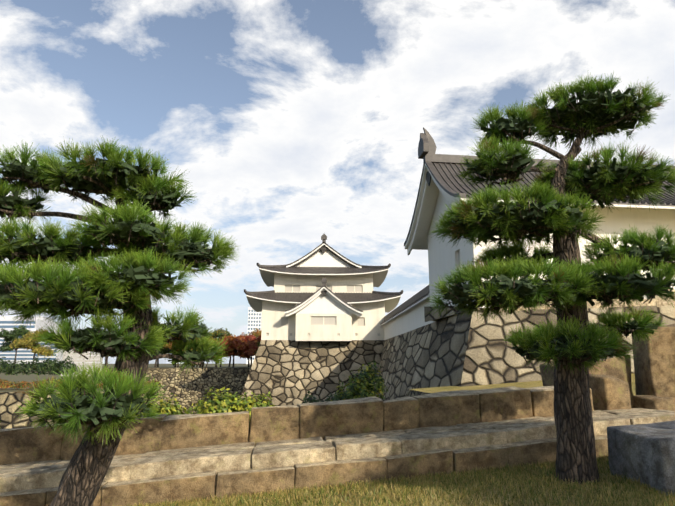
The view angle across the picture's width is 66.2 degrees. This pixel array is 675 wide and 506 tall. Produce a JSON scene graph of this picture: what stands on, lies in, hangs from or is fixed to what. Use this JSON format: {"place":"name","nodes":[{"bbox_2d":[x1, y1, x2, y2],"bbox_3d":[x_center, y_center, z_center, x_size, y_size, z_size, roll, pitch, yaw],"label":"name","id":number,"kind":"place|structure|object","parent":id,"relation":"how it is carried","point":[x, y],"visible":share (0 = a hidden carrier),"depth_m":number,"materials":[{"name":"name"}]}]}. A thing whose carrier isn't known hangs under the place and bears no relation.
{"place":"outdoors","nodes":[
{"label":"outdoors","id":0,"kind":"place"},
{"bbox_2d":[0,364,674,505],"bbox_3d":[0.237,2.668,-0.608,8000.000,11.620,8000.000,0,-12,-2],"label":"ground","id":1,"kind":"structure","parent":0,"point":[10,400],"depth_m":22.14,"materials":[{"name":"green grass"}]},
{"bbox_2d":[0,325,39,363],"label":"tree","id":2,"kind":"object","parent":1,"relation":"on","point":[12,335],"visible":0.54,"depth_m":93.09,"materials":[{"name":"green plant"}]},
{"bbox_2d":[0,316,61,329],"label":"building","id":3,"kind":"structure","parent":1,"relation":"on","point":[7,323],"depth_m":389.95,"materials":[{"name":"grey concrete"}]},
{"bbox_2d":[9,327,53,362],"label":"tree","id":4,"kind":"object","parent":1,"relation":"on","point":[25,343],"visible":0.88,"depth_m":85.32,"materials":[{"name":"yellow plant"}]},
{"bbox_2d":[0,330,75,363],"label":"building","id":5,"kind":"structure","parent":1,"relation":"on","point":[23,354],"depth_m":365.78,"materials":[{"name":"grey concrete"}]},
{"bbox_2d":[0,355,77,375],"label":"hedge","id":6,"kind":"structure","parent":1,"relation":"on","point":[51,366],"depth_m":29.36,"materials":[{"name":"green plant"}]},
{"bbox_2d":[61,350,102,378],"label":"wall","id":7,"kind":"structure","parent":1,"relation":"on","point":[76,357],"depth_m":36.60,"materials":[{"name":"grey"}]},
{"bbox_2d":[0,376,163,388],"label":"flower bed","id":8,"kind":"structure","parent":1,"relation":"on","point":[7,384],"depth_m":24.40,"materials":[{"name":"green plant"}]},
{"bbox_2d":[0,135,240,505],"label":"pine trees","id":9,"kind":"object","parent":1,"relation":"on","point":[128,287],"visible":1,"depth_m":5.54,"materials":[{"name":"green plant"}]},
{"bbox_2d":[1,368,250,413],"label":"moat wall","id":10,"kind":"structure","parent":1,"relation":"on","point":[189,389],"depth_m":72.58,"materials":[{"name":"stone"}]},
{"bbox_2d":[151,342,167,367],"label":"tree","id":11,"kind":"object","parent":1,"relation":"on","point":[163,351],"visible":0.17,"depth_m":81.37,"materials":[{"name":"green plant"}]},
{"bbox_2d":[133,393,192,416],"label":"shrubs","id":12,"kind":"object","parent":1,"relation":"on","point":[164,407],"visible":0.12,"depth_m":8.93,"materials":[{"name":"green plant"}]},
{"bbox_2d":[163,337,197,367],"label":"tree","id":13,"kind":"object","parent":1,"relation":"on","point":[166,347],"visible":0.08,"depth_m":80.93,"materials":[{"name":"green plant"}]},
{"bbox_2d":[167,324,198,366],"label":"tree","id":14,"kind":"object","parent":1,"relation":"on","point":[169,350],"visible":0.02,"depth_m":84.28,"materials":[{"name":"green plant"}]},
{"bbox_2d":[186,322,207,366],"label":"tree","id":15,"kind":"object","parent":1,"relation":"on","point":[201,328],"visible":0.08,"depth_m":103.06,"materials":[{"name":"green plant"}]},
{"bbox_2d":[209,337,230,367],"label":"tree","id":16,"kind":"object","parent":1,"relation":"on","point":[226,354],"visible":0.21,"depth_m":81.31,"materials":[{"name":"green plant"}]},
{"bbox_2d":[209,327,234,366],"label":"tree","id":17,"kind":"object","parent":1,"relation":"on","point":[220,334],"visible":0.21,"depth_m":88.81,"materials":[{"name":"green plant"}]},
{"bbox_2d":[188,387,274,426],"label":"shrubs","id":18,"kind":"object","parent":1,"relation":"on","point":[220,403],"visible":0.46,"depth_m":9.02,"materials":[{"name":"green plant"}]},
{"bbox_2d":[219,335,244,366],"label":"tree","id":19,"kind":"object","parent":1,"relation":"on","point":[238,352],"visible":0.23,"depth_m":83.64,"materials":[{"name":"red plant"}]},
{"bbox_2d":[220,338,246,367],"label":"tree","id":20,"kind":"object","parent":1,"relation":"on","point":[237,344],"visible":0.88,"depth_m":81.02,"materials":[{"name":"red plant"}]},
{"bbox_2d":[237,332,255,366],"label":"tree","id":21,"kind":"object","parent":1,"relation":"on","point":[242,337],"visible":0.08,"depth_m":87.01,"materials":[{"name":"red plant"}]},
{"bbox_2d":[240,337,260,367],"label":"tree","id":22,"kind":"object","parent":1,"relation":"on","point":[252,345],"visible":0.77,"depth_m":81.44,"materials":[{"name":"red plant"}]},
{"bbox_2d":[243,328,260,337],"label":"tree","id":23,"kind":"object","parent":1,"relation":"on","point":[257,333],"visible":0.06,"depth_m":101.70,"materials":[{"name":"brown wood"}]},
{"bbox_2d":[244,334,260,341],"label":"tree","id":24,"kind":"object","parent":1,"relation":"on","point":[250,337],"visible":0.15,"depth_m":84.17,"materials":[{"name":"red plant"}]},
{"bbox_2d":[246,307,261,363],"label":"office tower","id":25,"kind":"structure","parent":1,"relation":"on","point":[254,319],"depth_m":296.89,"materials":[{"name":"white concrete"}]},
{"bbox_2d":[301,391,343,403],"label":"shrubs","id":26,"kind":"object","parent":1,"relation":"on","point":[314,400],"visible":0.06,"depth_m":9.49,"materials":[{"name":"green plant"}]},
{"bbox_2d":[0,386,674,505],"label":"stone steps","id":27,"kind":"structure","parent":1,"relation":"on","point":[173,458],"depth_m":7.32,"materials":[{"name":"stone"}]},
{"bbox_2d":[331,360,388,400],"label":"shrubs","id":28,"kind":"object","parent":1,"relation":"on","point":[362,386],"visible":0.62,"depth_m":9.43,"materials":[{"name":"green plant"}]},
{"bbox_2d":[241,305,674,405],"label":"castle stone walls","id":29,"kind":"structure","parent":1,"relation":"on","point":[461,351],"depth_m":35.88,"materials":[{"name":"beige stone"}]},
{"bbox_2d":[244,234,402,341],"bbox_3d":[-1.790,4.912,66.304,18.191,13.155,16.444,0,-12,-2],"label":"japanese castle turret","id":30,"kind":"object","parent":29,"relation":"on","point":[323,291],"visible":1,"depth_m":59.91,"materials":[{"name":"paint"}]},
{"bbox_2d":[380,285,435,339],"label":"castle wall","id":31,"kind":"structure","parent":29,"relation":"on","point":[406,316],"depth_m":43.18,"materials":[{"name":"paint"}]},
{"bbox_2d":[404,127,674,321],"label":"japanese castle building","id":32,"kind":"structure","parent":29,"relation":"on","point":[441,185],"depth_m":29.40,"materials":[{"name":"white paint"}]},
{"bbox_2d":[496,289,674,311],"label":"wall top blocks","id":33,"kind":"structure","parent":29,"relation":"on","point":[658,301],"depth_m":26.00,"materials":[{"name":"stone"}]},
{"bbox_2d":[425,72,674,484],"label":"pine trees","id":34,"kind":"object","parent":1,"relation":"on","point":[573,347],"visible":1,"depth_m":6.44,"materials":[{"name":"green plant"}]},
{"bbox_2d":[540,324,674,410],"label":"stone blocks","id":35,"kind":"object","parent":1,"relation":"on","point":[610,384],"visible":0.48,"depth_m":9.48,"materials":[{"name":"stone"}]},
{"bbox_2d":[607,421,674,495],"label":"granite block","id":36,"kind":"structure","parent":1,"relation":"on","point":[645,453],"depth_m":5.80,"materials":[{"name":"grey stone"}]},
{"bbox_2d":[0,0,674,363],"label":"sky","id":37,"kind":"structure","parent":0,"point":[290,124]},
{"bbox_2d":[113,455,674,505],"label":"lawn grass","id":38,"kind":"structure","parent":0,"point":[472,485],"depth_m":5.97,"materials":[{"name":"green plant"}]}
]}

